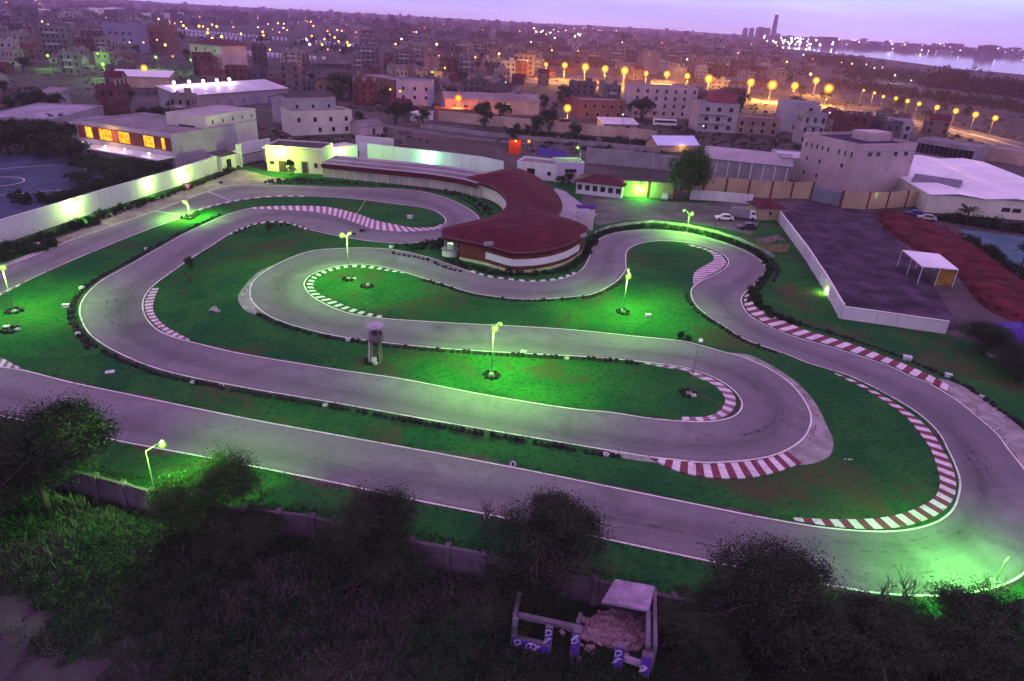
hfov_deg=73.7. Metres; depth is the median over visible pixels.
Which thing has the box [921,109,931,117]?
tree
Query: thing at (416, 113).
white cabin
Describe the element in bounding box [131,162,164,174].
tree
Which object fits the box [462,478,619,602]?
tree
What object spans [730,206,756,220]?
parked lorry
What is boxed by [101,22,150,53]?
violet slab block
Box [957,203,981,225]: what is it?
palm tree
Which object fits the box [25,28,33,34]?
apartment house
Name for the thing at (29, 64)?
tree
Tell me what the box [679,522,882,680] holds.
tree
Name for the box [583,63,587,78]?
street lamp
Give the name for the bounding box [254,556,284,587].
bare shrub
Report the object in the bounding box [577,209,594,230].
slanted wall
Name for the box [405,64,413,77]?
town house
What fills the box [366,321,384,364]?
marshal tower
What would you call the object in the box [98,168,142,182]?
tree
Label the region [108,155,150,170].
tree
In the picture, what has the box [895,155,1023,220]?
white roofed warehouse
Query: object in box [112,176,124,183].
bush
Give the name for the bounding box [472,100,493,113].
tree
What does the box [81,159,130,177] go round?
tree
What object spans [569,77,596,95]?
town house
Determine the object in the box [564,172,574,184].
tree
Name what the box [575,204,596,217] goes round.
violet awning
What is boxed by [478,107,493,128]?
tree
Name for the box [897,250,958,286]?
white canopy
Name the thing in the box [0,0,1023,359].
ground
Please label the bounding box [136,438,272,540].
tree
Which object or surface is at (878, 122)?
town house
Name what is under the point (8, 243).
bush
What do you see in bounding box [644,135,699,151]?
blue white shed
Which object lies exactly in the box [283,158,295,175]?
tree
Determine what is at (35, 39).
apartment house
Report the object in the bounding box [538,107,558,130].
tree
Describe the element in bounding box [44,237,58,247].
bush
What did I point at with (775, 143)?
town scrub
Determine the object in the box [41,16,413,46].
town orange lights
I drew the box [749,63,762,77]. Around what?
apartment house
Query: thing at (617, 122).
lilac roofed shed
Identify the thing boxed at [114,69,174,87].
white roofed store
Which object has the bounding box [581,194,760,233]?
car park
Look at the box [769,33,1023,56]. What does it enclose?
shore city
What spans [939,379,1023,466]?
cracked run off
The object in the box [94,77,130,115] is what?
apartment house
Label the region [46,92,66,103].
tree
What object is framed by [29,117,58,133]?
tree
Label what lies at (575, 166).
lilac house
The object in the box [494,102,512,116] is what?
tree
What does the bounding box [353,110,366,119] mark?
tree
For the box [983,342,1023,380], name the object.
tree
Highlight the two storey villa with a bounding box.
[280,97,351,135]
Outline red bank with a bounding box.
[876,209,1023,321]
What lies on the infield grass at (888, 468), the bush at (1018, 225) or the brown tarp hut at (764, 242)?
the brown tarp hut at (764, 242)
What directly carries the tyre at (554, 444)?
on the infield grass at (888, 468)
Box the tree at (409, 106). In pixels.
[401,100,414,121]
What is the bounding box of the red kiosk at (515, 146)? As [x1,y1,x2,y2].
[508,138,521,154]
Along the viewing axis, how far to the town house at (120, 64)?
358.91 m
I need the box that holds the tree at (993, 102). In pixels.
[988,99,999,109]
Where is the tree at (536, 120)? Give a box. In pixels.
[523,114,544,135]
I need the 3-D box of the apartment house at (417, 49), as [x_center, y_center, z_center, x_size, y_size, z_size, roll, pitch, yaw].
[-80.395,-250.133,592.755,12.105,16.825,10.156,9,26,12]
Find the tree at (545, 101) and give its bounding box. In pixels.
[539,93,549,109]
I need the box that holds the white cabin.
[407,110,432,121]
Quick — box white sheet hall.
[85,7,125,15]
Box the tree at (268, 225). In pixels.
[265,221,272,233]
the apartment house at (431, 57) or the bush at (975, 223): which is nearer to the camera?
the bush at (975, 223)
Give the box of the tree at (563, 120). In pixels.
[559,118,569,122]
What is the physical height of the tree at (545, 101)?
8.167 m
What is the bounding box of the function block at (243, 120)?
[165,105,258,143]
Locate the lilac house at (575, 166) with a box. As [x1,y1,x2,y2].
[553,157,584,181]
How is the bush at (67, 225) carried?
on the infield grass at (888, 468)
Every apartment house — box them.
[0,23,8,34]
[0,36,19,54]
[2,20,22,31]
[3,30,31,43]
[24,24,36,34]
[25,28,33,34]
[30,33,39,43]
[36,22,74,55]
[57,47,83,74]
[60,15,85,29]
[69,24,80,36]
[75,35,95,52]
[79,28,100,36]
[81,22,101,35]
[94,35,117,50]
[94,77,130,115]
[111,40,134,60]
[190,48,212,74]
[224,61,248,80]
[250,40,267,67]
[280,58,301,86]
[281,47,302,67]
[292,49,309,67]
[351,51,364,70]
[352,76,376,103]
[355,43,383,69]
[359,32,383,44]
[365,36,389,51]
[383,48,389,63]
[385,34,398,44]
[387,37,395,44]
[392,47,413,64]
[393,44,403,48]
[401,40,414,46]
[411,42,427,62]
[419,34,437,47]
[421,33,435,49]
[423,46,439,70]
[440,54,456,71]
[451,43,466,54]
[456,53,473,72]
[457,37,470,43]
[458,42,473,55]
[473,38,487,55]
[485,42,500,56]
[487,36,503,43]
[487,47,498,57]
[496,40,512,56]
[500,57,515,76]
[502,43,520,59]
[511,43,524,49]
[513,59,527,75]
[514,51,535,75]
[523,50,539,56]
[527,41,540,49]
[535,55,544,69]
[539,44,551,63]
[579,49,600,65]
[588,55,603,67]
[601,46,625,66]
[603,80,621,98]
[620,47,635,61]
[637,49,660,73]
[658,58,669,72]
[661,49,680,64]
[667,62,686,83]
[672,45,688,58]
[684,53,703,73]
[694,64,707,78]
[703,55,718,73]
[710,62,728,76]
[714,54,721,61]
[721,55,739,72]
[726,84,746,108]
[728,56,748,76]
[747,57,757,68]
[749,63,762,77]
[753,56,771,64]
[759,62,772,68]
[763,55,780,63]
[765,66,786,84]
[770,62,787,69]
[776,55,787,63]
[791,106,828,144]
[831,106,872,131]
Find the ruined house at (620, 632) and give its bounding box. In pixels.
[511,579,658,678]
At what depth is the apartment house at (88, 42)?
511.52 m
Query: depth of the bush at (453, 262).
120.76 m
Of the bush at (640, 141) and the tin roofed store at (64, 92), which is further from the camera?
the tin roofed store at (64, 92)
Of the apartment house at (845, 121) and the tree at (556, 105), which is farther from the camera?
the tree at (556, 105)
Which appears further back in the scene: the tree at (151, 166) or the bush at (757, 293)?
the tree at (151, 166)
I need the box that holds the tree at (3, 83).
[0,79,9,94]
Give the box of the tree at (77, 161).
[61,153,105,171]
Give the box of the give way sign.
[182,183,191,194]
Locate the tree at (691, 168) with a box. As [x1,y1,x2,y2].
[664,141,718,200]
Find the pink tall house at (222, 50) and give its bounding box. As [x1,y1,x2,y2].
[187,38,247,69]
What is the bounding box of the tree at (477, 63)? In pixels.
[474,60,480,70]
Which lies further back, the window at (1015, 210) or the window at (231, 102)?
the window at (231, 102)
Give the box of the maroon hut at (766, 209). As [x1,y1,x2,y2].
[746,199,787,219]
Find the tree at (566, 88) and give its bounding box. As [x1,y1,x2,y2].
[554,84,571,96]
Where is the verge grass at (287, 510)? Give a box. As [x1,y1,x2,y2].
[72,460,1010,646]
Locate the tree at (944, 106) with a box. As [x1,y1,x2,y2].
[941,103,949,110]
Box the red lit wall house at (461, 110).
[434,107,479,117]
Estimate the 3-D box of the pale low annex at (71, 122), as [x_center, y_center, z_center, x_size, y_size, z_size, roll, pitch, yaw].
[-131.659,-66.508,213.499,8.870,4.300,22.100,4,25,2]
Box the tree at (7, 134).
[0,123,31,153]
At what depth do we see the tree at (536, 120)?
250.46 m
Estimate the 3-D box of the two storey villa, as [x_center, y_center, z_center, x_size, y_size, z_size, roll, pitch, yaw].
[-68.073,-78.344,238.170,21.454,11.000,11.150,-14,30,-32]
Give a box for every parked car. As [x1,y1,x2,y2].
[660,193,669,200]
[715,213,733,221]
[736,222,756,229]
[905,209,924,214]
[917,214,936,221]
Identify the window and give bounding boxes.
[85,126,92,137]
[98,128,111,140]
[118,131,129,143]
[143,135,154,147]
[161,138,165,149]
[178,124,194,126]
[215,99,219,104]
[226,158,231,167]
[229,98,233,105]
[242,97,246,104]
[254,96,258,103]
[267,95,270,102]
[527,168,534,174]
[565,169,576,172]
[577,184,582,189]
[584,185,589,190]
[592,185,597,191]
[600,186,605,192]
[608,187,612,193]
[615,188,620,194]
[915,142,920,152]
[919,143,925,153]
[923,144,930,153]
[928,144,934,154]
[932,145,939,155]
[937,146,944,156]
[942,147,949,156]
[946,147,953,157]
[952,148,959,157]
[957,149,963,157]
[962,150,968,158]
[967,150,974,159]
[1001,207,1010,212]
[1011,208,1021,212]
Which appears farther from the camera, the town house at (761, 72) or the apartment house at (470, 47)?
the apartment house at (470, 47)
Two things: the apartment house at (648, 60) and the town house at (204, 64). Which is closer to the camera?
the town house at (204, 64)
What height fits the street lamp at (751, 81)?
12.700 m
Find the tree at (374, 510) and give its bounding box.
[304,475,425,572]
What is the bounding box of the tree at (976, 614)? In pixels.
[909,572,1023,680]
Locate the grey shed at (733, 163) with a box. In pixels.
[704,146,793,181]
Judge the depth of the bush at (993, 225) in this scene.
163.26 m
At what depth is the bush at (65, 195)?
143.55 m
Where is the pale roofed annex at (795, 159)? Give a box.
[771,149,800,179]
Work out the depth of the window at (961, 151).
252.17 m
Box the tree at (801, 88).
[796,85,806,95]
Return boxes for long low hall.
[440,91,540,114]
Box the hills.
[83,0,754,36]
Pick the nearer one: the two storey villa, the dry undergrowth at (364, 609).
the dry undergrowth at (364, 609)
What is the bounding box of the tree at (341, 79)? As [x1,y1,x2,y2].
[325,71,357,99]
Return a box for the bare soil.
[0,593,110,680]
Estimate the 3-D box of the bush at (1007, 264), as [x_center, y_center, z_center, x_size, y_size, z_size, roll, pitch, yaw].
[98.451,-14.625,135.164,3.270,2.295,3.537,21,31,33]
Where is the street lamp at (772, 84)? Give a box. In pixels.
[768,80,775,100]
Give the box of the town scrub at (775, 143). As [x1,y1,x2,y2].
[0,55,1023,154]
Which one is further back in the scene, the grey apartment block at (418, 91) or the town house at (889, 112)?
the town house at (889, 112)
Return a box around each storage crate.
[61,303,69,307]
[903,354,912,360]
[944,372,952,377]
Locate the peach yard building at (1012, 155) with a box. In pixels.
[986,144,1023,165]
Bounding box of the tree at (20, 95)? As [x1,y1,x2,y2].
[13,90,28,103]
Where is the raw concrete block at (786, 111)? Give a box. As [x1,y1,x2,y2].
[775,98,819,131]
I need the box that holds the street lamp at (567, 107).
[565,104,570,116]
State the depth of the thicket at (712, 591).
48.98 m
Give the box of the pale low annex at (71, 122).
[59,115,105,140]
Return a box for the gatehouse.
[262,139,332,173]
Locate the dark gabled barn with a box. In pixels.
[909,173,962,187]
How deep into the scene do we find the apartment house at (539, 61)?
583.10 m
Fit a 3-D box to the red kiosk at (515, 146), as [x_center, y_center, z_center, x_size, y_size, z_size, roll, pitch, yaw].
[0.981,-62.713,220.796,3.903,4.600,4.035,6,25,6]
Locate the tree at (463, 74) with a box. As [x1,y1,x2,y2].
[456,70,468,85]
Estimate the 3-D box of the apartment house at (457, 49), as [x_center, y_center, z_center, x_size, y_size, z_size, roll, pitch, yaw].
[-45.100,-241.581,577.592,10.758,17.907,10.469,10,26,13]
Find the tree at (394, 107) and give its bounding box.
[384,101,405,124]
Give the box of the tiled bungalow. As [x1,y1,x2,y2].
[574,174,629,197]
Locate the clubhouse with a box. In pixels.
[441,168,587,272]
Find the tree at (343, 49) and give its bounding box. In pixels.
[340,46,347,56]
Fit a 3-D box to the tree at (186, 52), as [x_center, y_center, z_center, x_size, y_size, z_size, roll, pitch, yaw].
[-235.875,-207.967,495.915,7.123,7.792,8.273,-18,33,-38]
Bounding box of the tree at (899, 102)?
[888,98,906,110]
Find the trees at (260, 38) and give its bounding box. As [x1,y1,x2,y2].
[44,3,1022,91]
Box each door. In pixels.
[278,160,286,171]
[301,161,308,173]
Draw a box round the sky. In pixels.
[136,0,1023,49]
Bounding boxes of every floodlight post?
[0,263,17,311]
[145,440,165,486]
[340,231,350,278]
[489,321,501,374]
[621,267,630,310]
[683,209,693,232]
[686,337,702,394]
[990,557,1009,583]
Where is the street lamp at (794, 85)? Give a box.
[792,82,797,96]
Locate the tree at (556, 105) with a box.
[549,101,558,108]
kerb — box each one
[0,282,23,294]
[0,358,21,369]
[145,288,189,339]
[199,195,303,209]
[230,221,309,234]
[252,206,443,231]
[307,265,412,317]
[471,270,578,281]
[644,362,735,420]
[651,451,800,478]
[688,244,725,284]
[744,294,948,390]
[793,370,955,528]
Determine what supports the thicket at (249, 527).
on the rough field
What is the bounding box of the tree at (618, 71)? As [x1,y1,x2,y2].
[612,68,621,78]
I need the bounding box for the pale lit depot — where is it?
[137,12,183,18]
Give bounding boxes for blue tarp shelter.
[535,147,566,156]
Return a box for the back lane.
[352,118,655,153]
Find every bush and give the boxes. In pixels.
[0,242,8,250]
[0,245,6,260]
[0,250,9,260]
[1,238,14,249]
[5,184,32,202]
[5,253,15,260]
[8,246,22,255]
[12,246,27,253]
[16,193,31,203]
[17,239,29,245]
[20,236,41,244]
[23,239,39,252]
[31,189,47,201]
[33,228,46,240]
[38,241,52,251]
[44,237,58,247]
[46,187,69,199]
[46,230,60,237]
[48,189,64,204]
[56,223,67,233]
[60,188,74,199]
[62,222,80,229]
[69,217,83,224]
[69,222,83,229]
[70,184,92,193]
[73,188,84,195]
[83,216,95,223]
[86,183,100,190]
[90,174,110,188]
[92,208,108,217]
[104,179,121,187]
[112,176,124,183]
[123,174,135,181]
[129,200,141,208]
[139,168,150,176]
[144,157,162,172]
[146,196,154,201]
[154,192,162,199]
[164,161,173,169]
[164,190,171,196]
[222,168,228,174]
[418,240,430,246]
[431,241,440,249]
[448,258,456,264]
[461,263,469,269]
[493,268,501,275]
[505,267,514,275]
[547,131,558,136]
[554,267,563,273]
[615,133,623,143]
[636,138,643,144]
[677,331,684,337]
[751,291,761,298]
[757,275,765,280]
[757,304,765,309]
[764,265,772,270]
[766,311,776,318]
[786,315,794,323]
[937,212,950,220]
[943,210,953,220]
[947,212,959,223]
[948,209,961,222]
[961,214,971,224]
[962,234,982,243]
[968,214,976,222]
[970,219,991,227]
[972,213,984,225]
[973,212,991,226]
[982,242,999,251]
[985,244,1002,255]
[988,214,1003,228]
[989,250,1007,261]
[991,222,999,229]
[995,258,1012,266]
[999,224,1012,232]
[1002,261,1020,268]
[1007,262,1022,272]
[1009,222,1023,231]
[1009,222,1023,233]
[1017,266,1023,275]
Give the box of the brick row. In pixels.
[572,96,625,117]
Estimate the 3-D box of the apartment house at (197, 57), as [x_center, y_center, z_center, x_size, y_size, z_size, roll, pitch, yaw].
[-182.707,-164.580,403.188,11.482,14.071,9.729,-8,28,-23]
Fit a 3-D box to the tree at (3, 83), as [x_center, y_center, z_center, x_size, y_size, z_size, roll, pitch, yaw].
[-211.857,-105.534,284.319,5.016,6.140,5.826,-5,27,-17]
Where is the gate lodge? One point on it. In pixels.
(226, 157)
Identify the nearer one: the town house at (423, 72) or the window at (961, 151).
the window at (961, 151)
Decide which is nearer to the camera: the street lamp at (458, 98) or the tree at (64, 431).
the tree at (64, 431)
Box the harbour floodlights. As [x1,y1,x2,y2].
[764,35,832,45]
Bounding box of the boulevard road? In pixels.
[475,76,1023,147]
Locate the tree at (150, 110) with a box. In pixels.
[145,106,158,113]
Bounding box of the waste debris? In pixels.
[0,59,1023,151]
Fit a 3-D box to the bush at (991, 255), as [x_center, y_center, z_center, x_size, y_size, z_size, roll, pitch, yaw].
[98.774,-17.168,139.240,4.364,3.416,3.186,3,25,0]
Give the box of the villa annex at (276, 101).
[270,90,335,122]
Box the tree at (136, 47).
[133,44,140,54]
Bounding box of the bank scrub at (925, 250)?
[877,207,1023,322]
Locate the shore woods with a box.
[806,51,1023,112]
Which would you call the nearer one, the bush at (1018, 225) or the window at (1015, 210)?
the bush at (1018, 225)
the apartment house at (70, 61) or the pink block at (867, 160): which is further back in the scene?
the apartment house at (70, 61)
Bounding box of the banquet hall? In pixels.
[75,112,236,167]
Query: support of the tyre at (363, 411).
on the infield grass at (888, 468)
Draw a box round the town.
[0,0,1023,58]
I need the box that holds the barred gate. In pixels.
[239,149,265,166]
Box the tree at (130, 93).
[127,88,136,102]
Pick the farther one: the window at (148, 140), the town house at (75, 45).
the town house at (75, 45)
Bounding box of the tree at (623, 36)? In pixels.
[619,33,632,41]
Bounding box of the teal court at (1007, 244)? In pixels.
[960,229,1023,275]
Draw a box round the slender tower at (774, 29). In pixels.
[769,13,778,39]
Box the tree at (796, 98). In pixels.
[790,96,803,99]
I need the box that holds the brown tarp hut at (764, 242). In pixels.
[754,235,789,252]
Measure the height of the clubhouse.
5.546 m
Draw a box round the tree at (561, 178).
[556,175,567,185]
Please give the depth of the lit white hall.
1079.80 m
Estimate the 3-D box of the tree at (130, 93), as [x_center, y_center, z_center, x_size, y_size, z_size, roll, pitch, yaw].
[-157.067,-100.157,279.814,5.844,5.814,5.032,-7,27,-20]
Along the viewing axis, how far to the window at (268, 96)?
304.21 m
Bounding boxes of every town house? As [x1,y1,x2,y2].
[0,55,20,66]
[0,62,14,73]
[0,72,9,82]
[1,45,23,56]
[19,43,45,59]
[49,53,89,64]
[64,44,87,49]
[68,45,90,59]
[93,48,114,64]
[103,70,127,82]
[106,59,136,70]
[113,53,133,62]
[168,88,197,110]
[200,60,217,72]
[201,69,226,82]
[247,65,267,79]
[264,78,282,84]
[301,67,305,74]
[301,74,319,91]
[312,59,351,68]
[315,75,336,96]
[348,79,356,98]
[351,70,374,75]
[368,67,380,73]
[383,60,388,67]
[386,64,419,74]
[388,98,411,114]
[389,51,392,59]
[394,66,407,77]
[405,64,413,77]
[410,77,449,89]
[411,67,431,76]
[415,58,422,65]
[416,73,438,92]
[430,68,443,77]
[435,48,446,55]
[439,58,445,72]
[449,72,459,81]
[462,75,486,91]
[474,51,479,57]
[482,55,494,66]
[487,76,513,90]
[489,61,499,73]
[494,65,509,81]
[495,54,501,61]
[509,89,524,93]
[512,73,526,84]
[537,68,549,85]
[542,68,555,76]
[548,59,560,66]
[552,51,558,58]
[559,53,575,58]
[562,97,572,108]
[566,64,578,72]
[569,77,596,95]
[598,77,612,91]
[615,61,634,68]
[628,66,644,79]
[651,79,676,84]
[696,87,708,98]
[708,76,728,88]
[716,87,725,91]
[719,77,749,84]
[737,69,755,79]
[754,79,771,86]
[756,66,768,78]
[822,106,839,118]
[870,113,903,138]
[875,107,911,118]
[921,113,951,135]
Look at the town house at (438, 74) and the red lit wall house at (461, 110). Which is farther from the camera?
the town house at (438, 74)
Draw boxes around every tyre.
[199,380,204,385]
[338,405,343,410]
[361,409,366,414]
[417,419,423,424]
[436,422,441,427]
[459,426,464,431]
[472,428,477,433]
[478,430,483,435]
[490,431,495,436]
[552,441,557,447]
[558,443,563,448]
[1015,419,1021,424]
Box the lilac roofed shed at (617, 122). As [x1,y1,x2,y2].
[597,117,638,128]
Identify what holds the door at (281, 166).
in the gatehouse
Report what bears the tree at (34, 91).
on the ground at (958, 298)
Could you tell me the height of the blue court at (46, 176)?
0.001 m
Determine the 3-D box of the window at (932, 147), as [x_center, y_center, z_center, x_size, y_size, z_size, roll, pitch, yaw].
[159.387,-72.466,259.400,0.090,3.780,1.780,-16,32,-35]
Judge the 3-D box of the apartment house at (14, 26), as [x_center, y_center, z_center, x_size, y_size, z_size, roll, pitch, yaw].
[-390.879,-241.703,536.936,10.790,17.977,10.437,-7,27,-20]
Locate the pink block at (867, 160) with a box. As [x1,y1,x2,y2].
[795,129,917,192]
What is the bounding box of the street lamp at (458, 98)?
[455,94,460,106]
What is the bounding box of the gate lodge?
[208,149,236,171]
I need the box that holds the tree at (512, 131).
[506,128,518,138]
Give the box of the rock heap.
[209,306,220,312]
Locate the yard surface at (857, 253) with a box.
[783,200,959,330]
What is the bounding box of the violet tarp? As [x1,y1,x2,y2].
[992,321,1023,342]
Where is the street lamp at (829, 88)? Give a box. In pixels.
[824,84,832,104]
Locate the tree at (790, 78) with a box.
[785,76,792,82]
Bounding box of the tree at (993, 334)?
[952,317,1023,354]
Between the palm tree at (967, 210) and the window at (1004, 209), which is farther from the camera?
the window at (1004, 209)
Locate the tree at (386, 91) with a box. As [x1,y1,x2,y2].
[376,86,391,103]
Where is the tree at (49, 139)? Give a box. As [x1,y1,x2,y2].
[17,131,70,157]
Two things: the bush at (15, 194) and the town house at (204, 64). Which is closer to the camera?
the bush at (15, 194)
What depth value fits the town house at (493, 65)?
525.62 m
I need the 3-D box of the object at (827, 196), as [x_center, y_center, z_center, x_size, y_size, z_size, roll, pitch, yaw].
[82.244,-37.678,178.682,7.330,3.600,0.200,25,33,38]
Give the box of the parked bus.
[653,118,676,125]
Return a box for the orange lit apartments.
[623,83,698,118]
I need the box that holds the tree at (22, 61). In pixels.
[14,57,29,70]
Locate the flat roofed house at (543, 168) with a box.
[517,156,557,180]
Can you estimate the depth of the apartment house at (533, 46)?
748.16 m
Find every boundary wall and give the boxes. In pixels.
[0,150,237,243]
[45,468,1020,677]
[235,138,269,165]
[355,135,393,150]
[359,142,503,171]
[420,124,658,151]
[438,110,656,139]
[586,147,681,170]
[594,220,774,257]
[622,179,676,198]
[679,177,814,198]
[689,190,753,203]
[777,210,845,317]
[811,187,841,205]
[839,190,919,209]
[840,306,949,333]
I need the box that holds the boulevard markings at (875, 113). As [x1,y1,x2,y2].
[489,76,1020,147]
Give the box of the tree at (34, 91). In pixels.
[22,88,44,104]
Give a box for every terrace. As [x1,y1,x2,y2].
[554,188,597,220]
[735,114,780,135]
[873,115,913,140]
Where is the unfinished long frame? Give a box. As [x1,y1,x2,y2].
[915,136,990,160]
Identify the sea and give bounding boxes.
[777,44,1023,74]
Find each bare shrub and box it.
[0,406,17,428]
[248,468,276,494]
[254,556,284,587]
[347,485,364,506]
[474,496,501,529]
[667,579,694,596]
[875,575,899,597]
[894,563,931,599]
[964,568,1010,594]
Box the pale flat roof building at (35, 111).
[0,103,104,134]
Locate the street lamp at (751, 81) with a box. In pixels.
[748,78,753,93]
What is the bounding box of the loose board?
[105,370,114,373]
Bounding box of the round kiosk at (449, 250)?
[441,240,458,257]
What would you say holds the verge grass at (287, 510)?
on the infield grass at (888, 468)
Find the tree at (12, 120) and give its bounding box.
[1,118,37,139]
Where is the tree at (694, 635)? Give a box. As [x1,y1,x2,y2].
[647,587,757,680]
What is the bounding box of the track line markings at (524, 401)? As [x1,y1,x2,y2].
[0,185,1023,595]
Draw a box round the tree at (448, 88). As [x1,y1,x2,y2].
[445,85,457,91]
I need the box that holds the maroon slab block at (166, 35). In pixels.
[146,25,179,52]
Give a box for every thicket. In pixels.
[184,496,286,566]
[315,522,441,609]
[466,550,578,656]
[657,575,776,657]
[752,609,888,680]
[875,586,998,680]
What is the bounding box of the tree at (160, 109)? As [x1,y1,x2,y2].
[153,106,164,114]
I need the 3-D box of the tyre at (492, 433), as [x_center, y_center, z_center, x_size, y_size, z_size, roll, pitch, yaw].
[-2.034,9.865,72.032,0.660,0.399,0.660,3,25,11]
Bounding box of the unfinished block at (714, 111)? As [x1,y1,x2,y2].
[688,91,739,132]
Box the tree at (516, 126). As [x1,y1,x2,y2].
[511,123,521,132]
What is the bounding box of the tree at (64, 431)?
[0,385,127,515]
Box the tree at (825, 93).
[818,89,833,98]
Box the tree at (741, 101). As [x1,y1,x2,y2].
[737,96,745,110]
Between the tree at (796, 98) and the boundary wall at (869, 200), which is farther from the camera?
the tree at (796, 98)
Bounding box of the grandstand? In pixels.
[321,155,487,197]
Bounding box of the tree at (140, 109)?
[135,107,146,112]
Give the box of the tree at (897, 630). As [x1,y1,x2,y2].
[793,581,960,680]
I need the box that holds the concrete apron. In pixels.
[4,243,58,264]
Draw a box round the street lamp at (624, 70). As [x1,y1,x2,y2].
[622,67,627,80]
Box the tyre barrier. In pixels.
[67,179,893,354]
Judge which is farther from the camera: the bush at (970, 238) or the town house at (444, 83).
the town house at (444, 83)
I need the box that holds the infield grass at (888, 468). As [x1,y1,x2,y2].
[0,166,1023,646]
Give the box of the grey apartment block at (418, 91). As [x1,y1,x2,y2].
[396,77,433,105]
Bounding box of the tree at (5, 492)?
[0,434,70,521]
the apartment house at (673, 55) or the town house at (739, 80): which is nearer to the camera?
the town house at (739, 80)
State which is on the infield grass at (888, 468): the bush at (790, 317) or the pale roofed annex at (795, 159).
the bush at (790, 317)
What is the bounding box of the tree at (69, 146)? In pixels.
[48,138,92,158]
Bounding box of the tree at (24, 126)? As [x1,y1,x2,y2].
[7,119,54,151]
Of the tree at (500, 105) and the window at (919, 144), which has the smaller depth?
the window at (919, 144)
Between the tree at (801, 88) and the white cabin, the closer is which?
the white cabin
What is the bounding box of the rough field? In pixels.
[0,483,960,680]
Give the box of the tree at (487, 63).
[483,61,489,70]
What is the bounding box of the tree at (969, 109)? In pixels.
[961,105,973,118]
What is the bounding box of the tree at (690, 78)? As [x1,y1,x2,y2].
[688,72,696,82]
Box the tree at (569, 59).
[564,56,573,63]
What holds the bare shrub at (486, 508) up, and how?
on the infield grass at (888, 468)
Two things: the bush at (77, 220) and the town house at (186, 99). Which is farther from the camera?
the town house at (186, 99)
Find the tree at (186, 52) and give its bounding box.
[182,49,190,58]
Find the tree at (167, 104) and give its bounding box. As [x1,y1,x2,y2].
[164,101,170,110]
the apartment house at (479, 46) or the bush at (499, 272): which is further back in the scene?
the apartment house at (479, 46)
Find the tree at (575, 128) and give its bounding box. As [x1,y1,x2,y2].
[563,123,582,139]
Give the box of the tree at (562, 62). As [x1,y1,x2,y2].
[557,59,567,67]
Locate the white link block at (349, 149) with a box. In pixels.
[332,142,357,156]
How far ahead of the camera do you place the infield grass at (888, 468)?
86.62 m
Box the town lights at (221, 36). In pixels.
[6,2,852,75]
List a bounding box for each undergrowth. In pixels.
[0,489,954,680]
[101,549,759,680]
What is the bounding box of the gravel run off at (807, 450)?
[732,353,832,464]
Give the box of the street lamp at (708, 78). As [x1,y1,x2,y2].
[706,74,711,88]
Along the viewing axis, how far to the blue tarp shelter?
208.07 m
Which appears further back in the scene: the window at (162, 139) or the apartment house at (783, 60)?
the apartment house at (783, 60)
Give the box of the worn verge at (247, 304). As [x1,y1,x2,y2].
[238,264,275,314]
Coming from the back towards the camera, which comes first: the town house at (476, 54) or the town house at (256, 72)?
the town house at (476, 54)
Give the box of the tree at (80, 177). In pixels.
[62,171,98,185]
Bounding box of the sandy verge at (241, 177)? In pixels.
[55,170,284,241]
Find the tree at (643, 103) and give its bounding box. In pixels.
[622,96,657,120]
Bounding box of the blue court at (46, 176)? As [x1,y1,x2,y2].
[0,154,110,218]
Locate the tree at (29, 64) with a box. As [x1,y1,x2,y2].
[21,56,33,69]
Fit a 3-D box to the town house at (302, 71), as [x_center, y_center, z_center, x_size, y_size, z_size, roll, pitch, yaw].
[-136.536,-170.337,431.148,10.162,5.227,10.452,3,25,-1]
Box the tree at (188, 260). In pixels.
[183,255,194,270]
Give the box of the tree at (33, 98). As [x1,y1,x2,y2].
[25,90,49,103]
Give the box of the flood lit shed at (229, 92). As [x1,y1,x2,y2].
[155,78,286,107]
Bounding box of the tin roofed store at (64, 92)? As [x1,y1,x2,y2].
[41,87,71,103]
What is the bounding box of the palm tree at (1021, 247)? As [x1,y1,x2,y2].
[1014,241,1023,266]
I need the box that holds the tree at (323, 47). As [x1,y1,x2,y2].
[318,42,325,52]
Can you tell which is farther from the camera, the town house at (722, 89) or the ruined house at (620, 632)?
the town house at (722, 89)
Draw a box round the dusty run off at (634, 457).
[608,450,749,462]
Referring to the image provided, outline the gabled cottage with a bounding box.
[349,119,383,135]
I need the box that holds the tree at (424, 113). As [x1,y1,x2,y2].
[413,108,431,123]
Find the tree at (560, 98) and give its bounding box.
[557,95,562,105]
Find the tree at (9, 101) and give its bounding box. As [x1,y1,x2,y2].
[0,94,18,109]
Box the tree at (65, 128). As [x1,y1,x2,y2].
[39,121,78,141]
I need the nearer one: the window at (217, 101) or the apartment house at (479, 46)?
the window at (217, 101)
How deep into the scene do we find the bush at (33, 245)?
114.98 m

